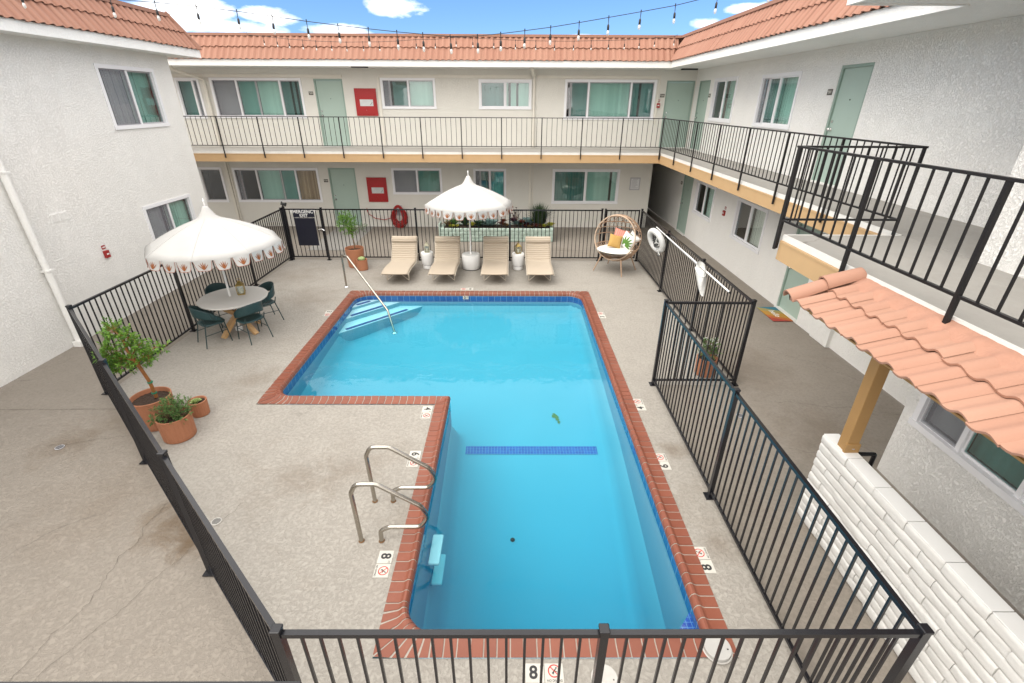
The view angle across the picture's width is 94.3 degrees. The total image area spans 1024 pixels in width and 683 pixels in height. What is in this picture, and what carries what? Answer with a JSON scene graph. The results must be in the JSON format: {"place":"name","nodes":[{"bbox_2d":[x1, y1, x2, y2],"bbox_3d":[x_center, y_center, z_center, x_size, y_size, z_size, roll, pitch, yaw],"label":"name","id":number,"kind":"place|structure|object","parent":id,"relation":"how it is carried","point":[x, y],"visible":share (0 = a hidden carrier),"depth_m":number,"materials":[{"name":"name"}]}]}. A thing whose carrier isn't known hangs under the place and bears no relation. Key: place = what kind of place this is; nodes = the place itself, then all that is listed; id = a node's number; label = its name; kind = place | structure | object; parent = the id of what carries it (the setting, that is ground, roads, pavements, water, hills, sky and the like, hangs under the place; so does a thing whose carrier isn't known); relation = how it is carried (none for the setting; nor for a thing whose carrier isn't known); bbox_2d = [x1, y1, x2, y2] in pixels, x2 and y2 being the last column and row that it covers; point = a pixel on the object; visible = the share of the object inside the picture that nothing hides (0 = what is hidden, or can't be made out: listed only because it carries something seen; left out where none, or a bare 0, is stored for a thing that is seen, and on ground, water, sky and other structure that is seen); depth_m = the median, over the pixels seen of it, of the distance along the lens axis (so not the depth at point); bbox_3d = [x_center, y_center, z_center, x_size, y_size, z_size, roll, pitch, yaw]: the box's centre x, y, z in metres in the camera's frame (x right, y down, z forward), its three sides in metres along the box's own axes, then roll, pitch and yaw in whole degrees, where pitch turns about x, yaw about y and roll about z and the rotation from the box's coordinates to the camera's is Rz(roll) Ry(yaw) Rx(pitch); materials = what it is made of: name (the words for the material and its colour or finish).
{"place":"outdoors","nodes":[
{"label":"outdoors","id":0,"kind":"place"},
{"bbox_2d":[0,0,215,387],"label":"apartment building","id":1,"kind":"structure","parent":0,"point":[96,152],"depth_m":9.35,"materials":[{"name":"white paint"}]},
{"bbox_2d":[101,245,110,257],"bbox_3d":[-8.518,-1.890,9.959,0.055,0.255,0.110,0,27,0],"label":"fire alarm","id":2,"kind":"object","parent":1,"relation":"attached to","point":[106,253],"visible":1,"depth_m":9.94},
{"bbox_2d":[93,63,169,129],"bbox_3d":[-8.734,-5.514,10.737,0.455,1.240,1.820,0,27,0],"label":"window","id":3,"kind":"structure","parent":1,"relation":"in","point":[129,97],"depth_m":10.68,"materials":[{"name":"glass"}]},
{"bbox_2d":[142,194,195,240],"bbox_3d":[-8.747,-2.975,12.020,0.455,1.190,1.820,0,27,0],"label":"window","id":4,"kind":"structure","parent":1,"relation":"in","point":[162,217],"depth_m":11.81,"materials":[{"name":"glass"}]},
{"bbox_2d":[21,0,717,48],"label":"string lights","id":5,"kind":"object","parent":1,"relation":"hanging from","point":[423,42],"visible":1,"depth_m":5.85,"materials":[{"name":"black plastic"}]},
{"bbox_2d":[0,681,300,682],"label":"balcony railing","id":6,"kind":"object","parent":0,"point":[168,682],"visible":1,"depth_m":1.09,"materials":[{"name":"black metal"}]},
{"bbox_2d":[119,0,771,82],"label":"sky","id":7,"kind":"structure","parent":0,"point":[411,16],"materials":[{"name":"blue"}]},
{"bbox_2d":[0,208,1023,682],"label":"ground","id":8,"kind":"structure","parent":0,"point":[82,508],"depth_m":5.66,"materials":[{"name":"concrete"}]},
{"bbox_2d":[307,226,373,249],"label":"entrance slab","id":9,"kind":"structure","parent":8,"relation":"on","point":[340,240],"depth_m":16.48,"materials":[{"name":"concrete"}]},
{"bbox_2d":[167,32,705,226],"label":"apartment building","id":10,"kind":"structure","parent":8,"relation":"on","point":[236,74],"depth_m":16.41,"materials":[{"name":"beige paint"}]},
{"bbox_2d":[173,78,208,118],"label":"window","id":11,"kind":"structure","parent":10,"relation":"in","point":[188,90],"depth_m":16.28,"materials":[{"name":"white plastic"}]},
{"bbox_2d":[197,167,229,201],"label":"window","id":12,"kind":"structure","parent":10,"relation":"in","point":[214,187],"depth_m":17.52,"materials":[{"name":"glass"}]},
{"bbox_2d":[208,77,306,117],"bbox_3d":[-8.663,-8.406,16.405,3.100,1.230,0.455,0,27,0],"label":"window","id":13,"kind":"structure","parent":10,"relation":"in","point":[231,96],"depth_m":16.32,"materials":[{"name":"glass"}]},
{"bbox_2d":[231,168,322,201],"bbox_3d":[-8.636,-5.858,17.693,3.140,1.220,0.455,0,27,0],"label":"window","id":14,"kind":"structure","parent":10,"relation":"in","point":[252,184],"depth_m":17.62,"materials":[{"name":"white plastic"}]},
{"bbox_2d":[313,79,350,146],"bbox_3d":[-6.220,-7.909,16.477,0.970,2.120,0.150,0,27,0],"label":"door","id":15,"kind":"structure","parent":10,"relation":"in","point":[329,93],"depth_m":16.44,"materials":[{"name":"green paint"}]},
{"bbox_2d":[328,168,361,226],"bbox_3d":[-6.227,-5.375,17.758,0.980,2.120,0.150,0,27,0],"label":"door","id":16,"kind":"structure","parent":10,"relation":"in","point":[343,185],"depth_m":17.67,"materials":[{"name":"green paint"}]},
{"bbox_2d":[354,88,378,115],"bbox_3d":[-4.998,-8.198,16.262,0.730,0.840,0.081,0,27,0],"label":"fire cabinet","id":17,"kind":"object","parent":10,"relation":"attached to","point":[366,101],"visible":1,"depth_m":16.24,"materials":[{"name":"metal"}]},
{"bbox_2d":[360,99,372,105],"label":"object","id":18,"kind":"structure","parent":17,"relation":"in","point":[363,102],"depth_m":16.24,"materials":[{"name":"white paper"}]},
{"bbox_2d":[366,177,388,201],"bbox_3d":[-4.986,-5.614,17.568,0.720,0.870,0.081,0,27,0],"label":"fire cabinet","id":19,"kind":"object","parent":10,"relation":"attached to","point":[377,189],"visible":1,"depth_m":17.54,"materials":[{"name":"red paint"}]},
{"bbox_2d":[371,187,383,192],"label":"window","id":20,"kind":"structure","parent":19,"relation":"in","point":[374,190],"depth_m":17.55,"materials":[{"name":"glass"}]},
{"bbox_2d":[367,205,407,227],"bbox_3d":[-4.703,-4.702,17.938,1.556,0.911,0.244,0,27,0],"label":"coiled hose","id":21,"kind":"object","parent":10,"relation":"attached to","point":[397,214],"visible":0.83,"depth_m":17.90,"materials":[{"name":"red rubber"}]},
{"bbox_2d":[380,78,436,108],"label":"window","id":22,"kind":"structure","parent":10,"relation":"in","point":[396,93],"depth_m":16.29,"materials":[{"name":"white plastic"}]},
{"bbox_2d":[391,168,442,194],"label":"window","id":23,"kind":"structure","parent":10,"relation":"in","point":[405,181],"depth_m":17.54,"materials":[{"name":"glass"}]},
{"bbox_2d":[183,116,663,158],"bbox_3d":[-4.796,-6.485,15.113,19.174,1.220,0.045,0,27,0],"label":"balcony railing","id":24,"kind":"object","parent":10,"relation":"attached to","point":[422,146],"visible":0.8,"depth_m":15.06,"materials":[{"name":"black metal"}]},
{"bbox_2d":[246,32,677,48],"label":"string lights","id":25,"kind":"object","parent":10,"relation":"hanging from","point":[456,42],"visible":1,"depth_m":14.34,"materials":[{"name":"black plastic"}]},
{"bbox_2d":[473,169,505,196],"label":"window","id":26,"kind":"structure","parent":10,"relation":"in","point":[494,180],"depth_m":17.56,"materials":[{"name":"white plastic"}]},
{"bbox_2d":[478,79,531,109],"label":"window","id":27,"kind":"structure","parent":10,"relation":"in","point":[493,93],"depth_m":16.33,"materials":[{"name":"white plastic"}]},
{"bbox_2d":[551,169,620,203],"bbox_3d":[2.719,-5.821,17.755,2.490,1.240,0.455,0,27,0],"label":"window","id":28,"kind":"structure","parent":10,"relation":"in","point":[569,186],"depth_m":17.71,"materials":[{"name":"white plastic"}]},
{"bbox_2d":[563,79,657,119],"bbox_3d":[3.351,-8.377,16.466,3.130,1.230,0.455,0,27,0],"label":"window","id":29,"kind":"structure","parent":10,"relation":"in","point":[584,98],"depth_m":16.40,"materials":[{"name":"glass"}]},
{"bbox_2d":[629,178,640,189],"bbox_3d":[4.540,-5.822,17.531,0.370,0.440,0.024,0,27,0],"label":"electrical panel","id":30,"kind":"object","parent":10,"relation":"attached to","point":[634,183],"visible":1,"depth_m":17.52,"materials":[{"name":"grey metal"}]},
{"bbox_2d":[659,81,695,147],"bbox_3d":[5.725,-7.881,16.538,0.960,2.120,0.150,0,27,0],"label":"door","id":31,"kind":"structure","parent":10,"relation":"in","point":[679,96],"depth_m":16.44,"materials":[{"name":"green paint"}]},
{"bbox_2d":[0,250,898,679],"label":"ground cracks","id":32,"kind":"object","parent":8,"relation":"on","point":[236,508],"visible":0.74,"depth_m":5.11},
{"bbox_2d":[120,259,806,682],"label":"pool deck","id":33,"kind":"structure","parent":8,"relation":"on","point":[284,477],"depth_m":6.23,"materials":[{"name":"concrete"}]},
{"bbox_2d":[90,317,173,431],"bbox_3d":[-5.285,0.433,6.697,1.011,1.738,0.526,0,27,0],"label":"potted plant","id":34,"kind":"object","parent":33,"relation":"on","point":[151,396],"visible":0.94,"depth_m":6.60,"materials":[{"name":"green plant"}]},
{"bbox_2d":[146,392,196,443],"bbox_3d":[-4.771,1.061,6.678,0.635,0.641,0.493,0,27,0],"label":"potted plant","id":35,"kind":"object","parent":33,"relation":"on","point":[174,422],"visible":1,"depth_m":6.61,"materials":[{"name":"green plant"}]},
{"bbox_2d":[65,305,286,680],"bbox_3d":[-4.055,1.243,5.311,7.219,1.555,0.176,23,35,37],"label":"pool fence","id":36,"kind":"object","parent":33,"relation":"on","point":[254,617],"visible":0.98,"depth_m":4.22,"materials":[{"name":"black metal"}]},
{"bbox_2d":[72,207,292,380],"bbox_3d":[-6.651,-1.521,10.755,0.120,1.555,7.364,0,27,0],"label":"pool fence","id":37,"kind":"object","parent":33,"relation":"on","point":[184,302],"visible":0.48,"depth_m":9.23,"materials":[{"name":"black metal"}]},
{"bbox_2d":[188,395,209,417],"bbox_3d":[-4.774,0.989,7.238,0.261,0.263,0.261,0,27,0],"label":"potted plant","id":38,"kind":"object","parent":33,"relation":"on","point":[201,408],"visible":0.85,"depth_m":7.18,"materials":[{"name":"green plant"}]},
{"bbox_2d":[188,305,232,348],"bbox_3d":[-5.926,-0.366,9.290,0.542,0.825,0.514,21,33,35],"label":"garden chair","id":39,"kind":"object","parent":33,"relation":"on","point":[207,318],"visible":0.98,"depth_m":9.15,"materials":[{"name":"plastic"}]},
{"bbox_2d":[211,517,221,524],"bbox_3d":[-3.383,2.057,5.430,0.110,0.008,0.110,0,27,0],"label":"floor drain","id":40,"kind":"object","parent":33,"relation":"on","point":[216,521],"visible":1,"depth_m":5.42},
{"bbox_2d":[205,283,238,327],"bbox_3d":[-6.173,-0.800,10.148,0.514,0.825,0.542,21,33,35],"label":"garden chair","id":41,"kind":"object","parent":33,"relation":"on","point":[212,287],"visible":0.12,"depth_m":10.12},
{"bbox_2d":[196,286,267,338],"bbox_3d":[-5.649,-0.558,9.780,1.280,0.776,1.280,0,27,0],"label":"dining table","id":42,"kind":"object","parent":33,"relation":"on","point":[221,300],"visible":0.86,"depth_m":9.58,"materials":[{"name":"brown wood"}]},
{"bbox_2d":[144,198,284,309],"bbox_3d":[-5.713,-1.475,9.364,2.401,2.635,2.390,0,27,0],"label":"patio umbrella","id":43,"kind":"object","parent":42,"relation":"on","point":[204,238],"visible":1,"depth_m":8.54,"materials":[{"name":"fabric"}]},
{"bbox_2d":[235,279,245,294],"bbox_3d":[-5.547,-1.131,9.670,0.149,0.343,0.149,-11,29,-21],"label":"candle lantern","id":44,"kind":"object","parent":42,"relation":"on","point":[239,283],"visible":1,"depth_m":9.67,"materials":[{"name":"gold metal"}]},
{"bbox_2d":[233,301,273,344],"bbox_3d":[-5.182,-0.434,9.433,0.514,0.825,0.542,17,31,30],"label":"garden chair","id":45,"kind":"object","parent":33,"relation":"on","point":[246,314],"visible":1,"depth_m":9.26,"materials":[{"name":"plastic"}]},
{"bbox_2d":[257,281,283,326],"bbox_3d":[-5.330,-0.836,10.226,0.542,0.825,0.514,22,34,36],"label":"garden chair","id":46,"kind":"object","parent":33,"relation":"on","point":[269,287],"visible":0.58,"depth_m":10.18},
{"bbox_2d":[281,206,327,259],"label":"pool gate","id":47,"kind":"structure","parent":33,"relation":"on","point":[306,231],"depth_m":13.92,"materials":[{"name":"black metal"}]},
{"bbox_2d":[335,211,367,267],"bbox_3d":[-4.489,-2.928,13.480,0.917,1.628,0.535,0,27,0],"label":"potted plant","id":48,"kind":"object","parent":33,"relation":"on","point":[354,252],"visible":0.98,"depth_m":13.40,"materials":[{"name":"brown plant"}]},
{"bbox_2d":[356,256,367,270],"bbox_3d":[-4.263,-2.231,13.489,0.305,0.376,0.305,0,27,0],"label":"potted plant","id":49,"kind":"object","parent":33,"relation":"on","point":[362,263],"visible":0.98,"depth_m":13.40,"materials":[{"name":"green plant"}]},
{"bbox_2d":[372,551,393,577],"bbox_3d":[-1.336,2.313,4.939,0.152,0.012,0.320,0,27,0],"label":"depth marker","id":50,"kind":"object","parent":33,"relation":"on","point":[383,565],"visible":1,"depth_m":4.93,"materials":[{"name":"tile"}]},
{"bbox_2d":[349,482,428,542],"bbox_3d":[-1.280,1.808,5.009,0.807,0.845,0.064,0,27,0],"label":"grab rail","id":51,"kind":"object","parent":33,"relation":"on","point":[420,506],"visible":1,"depth_m":4.97,"materials":[{"name":"metal"}]},
{"bbox_2d":[381,236,418,279],"bbox_3d":[-3.046,-2.307,13.061,0.724,0.889,1.876,0,27,0],"label":"sun lounger","id":52,"kind":"object","parent":33,"relation":"on","point":[404,258],"visible":1,"depth_m":13.38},
{"bbox_2d":[364,445,436,502],"bbox_3d":[-1.282,1.546,5.527,0.807,0.845,0.064,0,27,0],"label":"grab rail","id":53,"kind":"object","parent":33,"relation":"on","point":[404,455],"visible":0.93,"depth_m":5.48,"materials":[{"name":"metal"}]},
{"bbox_2d":[406,451,420,466],"bbox_3d":[-1.321,1.578,6.394,0.152,0.012,0.320,0,27,0],"label":"depth marker","id":54,"kind":"object","parent":33,"relation":"on","point":[416,454],"visible":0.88,"depth_m":6.41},
{"bbox_2d":[420,406,432,418],"bbox_3d":[-1.325,1.095,7.349,0.152,0.012,0.320,0,27,0],"label":"depth marker","id":55,"kind":"object","parent":33,"relation":"on","point":[426,412],"visible":1,"depth_m":7.34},
{"bbox_2d":[421,250,432,268],"bbox_3d":[-2.424,-2.341,13.620,0.344,0.472,0.344,0,27,0],"label":"side table","id":56,"kind":"object","parent":33,"relation":"on","point":[427,260],"visible":0.91,"depth_m":13.49,"materials":[{"name":"ceramic"}]},
{"bbox_2d":[428,236,459,279],"bbox_3d":[-1.826,-2.304,13.067,0.724,0.889,1.876,0,27,0],"label":"sun lounger","id":57,"kind":"object","parent":33,"relation":"on","point":[447,256],"visible":1,"depth_m":13.38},
{"bbox_2d":[319,207,603,260],"bbox_3d":[-1.454,-3.160,14.050,8.260,1.555,0.120,0,27,0],"label":"pool fence","id":58,"kind":"object","parent":33,"relation":"on","point":[388,256],"visible":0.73,"depth_m":13.97,"materials":[{"name":"black metal"}]},
{"bbox_2d":[462,251,479,270],"bbox_3d":[-1.174,-2.328,13.598,0.515,0.480,0.515,0,27,0],"label":"umbrella base","id":59,"kind":"object","parent":33,"relation":"on","point":[471,261],"visible":1,"depth_m":13.44,"materials":[{"name":"white paint"}]},
{"bbox_2d":[425,171,512,251],"bbox_3d":[-1.156,-3.505,13.006,2.387,2.255,2.376,0,27,0],"label":"patio umbrella","id":60,"kind":"object","parent":59,"relation":"in","point":[469,197],"visible":1,"depth_m":12.23,"materials":[{"name":"fabric"}]},
{"bbox_2d":[283,296,698,658],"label":"swimming pool","id":61,"kind":"structure","parent":33,"relation":"in","point":[538,462],"depth_m":7.62,"materials":[{"name":"liquid"}]},
{"bbox_2d":[341,254,396,333],"bbox_3d":[-3.509,-1.204,11.520,0.144,1.452,2.302,-24,35,-39],"label":"pool handrail","id":62,"kind":"object","parent":61,"relation":"attached to","point":[372,290],"visible":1,"depth_m":11.47,"materials":[{"name":"metal"}]},
{"bbox_2d":[428,534,445,584],"bbox_3d":[-0.900,2.634,5.731,0.130,0.440,0.460,0,27,0],"label":"ladder tread pair","id":63,"kind":"object","parent":61,"relation":"attached to","point":[437,558],"visible":1,"depth_m":5.69,"materials":[{"name":"paint"}]},
{"bbox_2d":[481,236,508,279],"bbox_3d":[-0.456,-2.301,13.074,0.724,0.889,1.876,0,27,0],"label":"sun lounger","id":64,"kind":"object","parent":33,"relation":"on","point":[495,255],"visible":1,"depth_m":13.39,"materials":[{"name":"fabric"}]},
{"bbox_2d":[257,291,738,657],"bbox_3d":[-1.053,0.734,8.075,6.020,0.097,8.900,0,27,0],"label":"pool coping","id":65,"kind":"object","parent":33,"relation":"on","point":[703,603],"visible":0.89,"depth_m":5.29,"materials":[{"name":"brick"}]},
{"bbox_2d":[512,252,523,269],"bbox_3d":[0.172,-2.299,13.562,0.344,0.472,0.344,0,27,0],"label":"planter","id":66,"kind":"object","parent":33,"relation":"on","point":[517,261],"visible":0.97,"depth_m":13.43,"materials":[{"name":"white paint"}]},
{"bbox_2d":[515,241,521,253],"bbox_3d":[0.173,-2.656,13.359,0.149,0.343,0.149,-9,28,-18],"label":"candle lantern","id":67,"kind":"object","parent":66,"relation":"on","point":[518,250],"visible":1,"depth_m":13.34,"materials":[{"name":"gold metal"}]},
{"bbox_2d":[525,236,553,280],"bbox_3d":[0.739,-2.298,13.080,0.724,0.889,1.876,0,27,0],"label":"sun lounger","id":68,"kind":"object","parent":33,"relation":"on","point":[537,255],"visible":1,"depth_m":13.40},
{"bbox_2d":[525,663,563,682],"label":"depth marker","id":69,"kind":"object","parent":33,"relation":"on","point":[532,672],"visible":0.86,"depth_m":4.00,"materials":[{"name":"tile"}]},
{"bbox_2d":[268,623,921,682],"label":"pool fence","id":70,"kind":"object","parent":33,"relation":"on","point":[280,635],"visible":1,"depth_m":2.81,"materials":[{"name":"black metal"}]},
{"bbox_2d":[591,664,617,682],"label":"access cover","id":71,"kind":"object","parent":33,"relation":"on","point":[609,674],"visible":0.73,"depth_m":3.98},
{"bbox_2d":[593,214,641,276],"bbox_3d":[2.952,-2.752,13.271,1.310,1.580,1.180,21,33,35],"label":"egg chair","id":72,"kind":"object","parent":33,"relation":"on","point":[605,249],"visible":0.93,"depth_m":13.14,"materials":[{"name":"wicker"}]},
{"bbox_2d":[607,233,623,247],"bbox_3d":[2.868,-2.775,13.151,0.386,0.372,0.150,14,2,-1],"label":"throw pillow","id":73,"kind":"object","parent":72,"relation":"on","point":[615,241],"visible":1,"depth_m":13.10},
{"bbox_2d":[614,228,629,235],"bbox_3d":[3.039,-2.947,13.312,0.410,0.410,0.150,18,9,3],"label":"throw pillow","id":74,"kind":"object","parent":72,"relation":"on","point":[619,232],"visible":0.48,"depth_m":13.24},
{"bbox_2d":[621,230,637,249],"bbox_3d":[3.199,-2.776,13.152,0.430,0.430,0.153,44,22,22],"label":"throw pillow","id":75,"kind":"object","parent":72,"relation":"on","point":[628,241],"visible":0.91,"depth_m":13.09,"materials":[{"name":"white fabric"}]},
{"bbox_2d":[600,209,639,260],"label":"pool gate","id":76,"kind":"structure","parent":33,"relation":"on","point":[604,224],"depth_m":13.91,"materials":[{"name":"black metal"}]},
{"bbox_2d":[633,399,646,410],"bbox_3d":[2.029,1.004,7.563,0.152,0.012,0.320,0,27,0],"label":"depth marker","id":77,"kind":"object","parent":33,"relation":"on","point":[639,404],"visible":1,"depth_m":7.54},
{"bbox_2d":[655,453,671,469],"bbox_3d":[2.019,1.608,6.367,0.152,0.012,0.320,0,27,0],"label":"depth marker","id":78,"kind":"object","parent":33,"relation":"on","point":[663,465],"visible":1,"depth_m":6.35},
{"bbox_2d":[634,209,756,385],"bbox_3d":[3.778,-1.549,10.912,0.120,1.555,7.170,0,27,0],"label":"pool fence","id":79,"kind":"object","parent":33,"relation":"on","point":[697,296],"visible":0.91,"depth_m":9.91,"materials":[{"name":"black metal"}]},
{"bbox_2d":[647,228,665,255],"bbox_3d":[3.556,-2.461,11.711,0.293,0.669,0.612,-11,29,-20],"label":"life ring","id":80,"kind":"object","parent":79,"relation":"hanging from","point":[657,237],"visible":1,"depth_m":11.61,"materials":[{"name":"white plastic"}]},
{"bbox_2d":[656,227,730,293],"bbox_3d":[3.734,-1.876,10.159,0.060,0.121,4.600,0,27,0],"label":"rescue pole","id":81,"kind":"object","parent":79,"relation":"hanging from","point":[695,262],"visible":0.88,"depth_m":9.89,"materials":[{"name":"metal"}]},
{"bbox_2d":[695,261,706,295],"bbox_3d":[3.662,-1.218,9.186,0.201,0.560,0.454,0,27,0],"label":"net bag","id":82,"kind":"object","parent":81,"relation":"hanging from","point":[701,273],"visible":0.99,"depth_m":9.11,"materials":[{"name":"white fabric"}]},
{"bbox_2d":[655,301,752,380],"bbox_3d":[3.100,0.023,7.755,1.328,1.442,0.034,0,27,0],"label":"pool fence","id":83,"kind":"object","parent":33,"relation":"on","point":[702,303],"visible":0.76,"depth_m":7.65,"materials":[{"name":"black metal"}]},
{"bbox_2d":[694,547,715,572],"bbox_3d":[2.019,2.298,5.001,0.152,0.012,0.320,0,27,0],"label":"depth marker","id":84,"kind":"object","parent":33,"relation":"on","point":[702,554],"visible":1,"depth_m":4.99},
{"bbox_2d":[694,337,722,377],"bbox_3d":[3.434,0.251,8.279,0.458,0.714,0.365,0,27,0],"label":"potted plant","id":85,"kind":"object","parent":33,"relation":"on","point":[715,358],"visible":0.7,"depth_m":8.23,"materials":[{"name":"green plant"}]},
{"bbox_2d":[703,638,732,664],"bbox_3d":[1.802,2.692,4.168,0.260,0.051,0.260,0,27,0],"label":"skimmer lid","id":86,"kind":"object","parent":33,"relation":"on","point":[711,647],"visible":0.65,"depth_m":4.13,"materials":[{"name":"plastic"}]},
{"bbox_2d":[648,299,934,682],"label":"pool fence","id":87,"kind":"object","parent":33,"relation":"on","point":[906,659],"visible":0.99,"depth_m":4.45,"materials":[{"name":"black metal"}]},
{"bbox_2d":[438,221,552,241],"bbox_3d":[-0.540,-3.878,16.539,3.910,0.600,0.836,0,27,0],"label":"brick planter","id":88,"kind":"object","parent":8,"relation":"on","point":[532,231],"visible":0.57,"depth_m":16.19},
{"bbox_2d":[442,218,458,225],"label":"succulent","id":89,"kind":"object","parent":88,"relation":"in","point":[449,221],"visible":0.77,"depth_m":16.36,"materials":[{"name":"green plant"}]},
{"bbox_2d":[481,218,498,225],"bbox_3d":[-0.789,-4.151,16.451,0.681,0.249,0.757,0,27,0],"label":"succulent","id":90,"kind":"object","parent":88,"relation":"in","point":[488,222],"visible":0.89,"depth_m":16.28,"materials":[{"name":"blue plant"}]},
{"bbox_2d":[525,201,558,226],"bbox_3d":[0.862,-4.399,16.344,1.596,0.858,1.431,0,27,0],"label":"grass clump","id":91,"kind":"object","parent":88,"relation":"in","point":[541,219],"visible":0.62,"depth_m":16.25,"materials":[{"name":"green plant"}]},
{"bbox_2d":[757,307,792,320],"bbox_3d":[5.987,-0.629,10.820,0.450,0.016,0.800,0,27,0],"label":"door mat","id":92,"kind":"object","parent":8,"relation":"on","point":[773,313],"depth_m":10.78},
{"bbox_2d":[648,0,1023,614],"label":"apartment building","id":93,"kind":"structure","parent":8,"relation":"on","point":[943,80],"depth_m":7.06,"materials":[{"name":"white paint"}]},
{"bbox_2d":[675,175,693,235],"bbox_3d":[6.250,-4.937,17.126,0.150,2.020,0.980,0,27,0],"label":"door","id":94,"kind":"structure","parent":93,"relation":"in","point":[688,181],"depth_m":17.24,"materials":[{"name":"green paint"}]},
{"bbox_2d":[688,80,710,151],"bbox_3d":[6.263,-7.489,15.791,0.150,2.100,0.960,0,27,0],"label":"door","id":95,"kind":"structure","parent":93,"relation":"in","point":[704,87],"depth_m":15.81,"materials":[{"name":"green paint"}]},
{"bbox_2d":[692,180,716,222],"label":"window","id":96,"kind":"structure","parent":93,"relation":"in","point":[705,193],"depth_m":15.62,"materials":[{"name":"white plastic"}]},
{"bbox_2d":[707,76,738,122],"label":"window","id":97,"kind":"structure","parent":93,"relation":"in","point":[724,89],"depth_m":14.26,"materials":[{"name":"white plastic"}]},
{"bbox_2d":[729,197,768,253],"bbox_3d":[6.436,-3.088,12.537,0.455,1.100,1.740,0,27,0],"label":"window","id":98,"kind":"structure","parent":93,"relation":"in","point":[750,219],"depth_m":12.68,"materials":[{"name":"white plastic"}]},
{"bbox_2d":[751,71,802,129],"bbox_3d":[6.449,-5.705,11.265,0.455,1.160,1.810,0,27,0],"label":"window","id":99,"kind":"structure","parent":93,"relation":"in","point":[778,92],"depth_m":11.37,"materials":[{"name":"white plastic"}]},
{"bbox_2d":[658,118,928,248],"bbox_3d":[4.057,-4.086,10.454,1.504,1.220,10.504,0,27,0],"label":"balcony railing","id":100,"kind":"object","parent":93,"relation":"attached to","point":[896,147],"visible":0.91,"depth_m":7.64,"materials":[{"name":"metal"}]},
{"bbox_2d":[774,222,820,322],"bbox_3d":[6.276,-1.527,10.345,0.150,2.050,0.960,0,27,0],"label":"door","id":101,"kind":"structure","parent":93,"relation":"in","point":[792,278],"depth_m":10.65,"materials":[{"name":"green paint"}]},
{"bbox_2d":[810,62,874,187],"bbox_3d":[6.289,-4.093,9.071,0.150,2.100,0.920,0,27,0],"label":"door","id":102,"kind":"structure","parent":93,"relation":"in","point":[854,79],"depth_m":9.00,"materials":[{"name":"green paint"}]},
{"bbox_2d":[774,146,1023,327],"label":"balcony railing","id":103,"kind":"object","parent":93,"relation":"attached to","point":[957,294],"visible":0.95,"depth_m":3.92,"materials":[{"name":"metal"}]},
{"bbox_2d":[908,394,1023,515],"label":"window","id":104,"kind":"structure","parent":93,"relation":"in","point":[1001,472],"depth_m":5.04,"materials":[{"name":"white plastic"}]},
{"bbox_2d":[858,452,876,466],"bbox_3d":[3.661,1.627,5.162,0.262,1.072,0.044,0,27,0],"label":"grab bar","id":105,"kind":"object","parent":8,"relation":"on","point":[873,455],"visible":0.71,"depth_m":4.92,"materials":[{"name":"black metal"}]},
{"bbox_2d":[797,434,1023,682],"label":"brick wall","id":106,"kind":"structure","parent":8,"relation":"on","point":[969,616],"depth_m":3.95,"materials":[{"name":"white paint"}]},
{"bbox_2d":[783,267,1023,463],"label":"tile awning","id":107,"kind":"object","parent":106,"relation":"on","point":[973,380],"visible":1,"depth_m":3.56,"materials":[{"name":"orange ceramic"}]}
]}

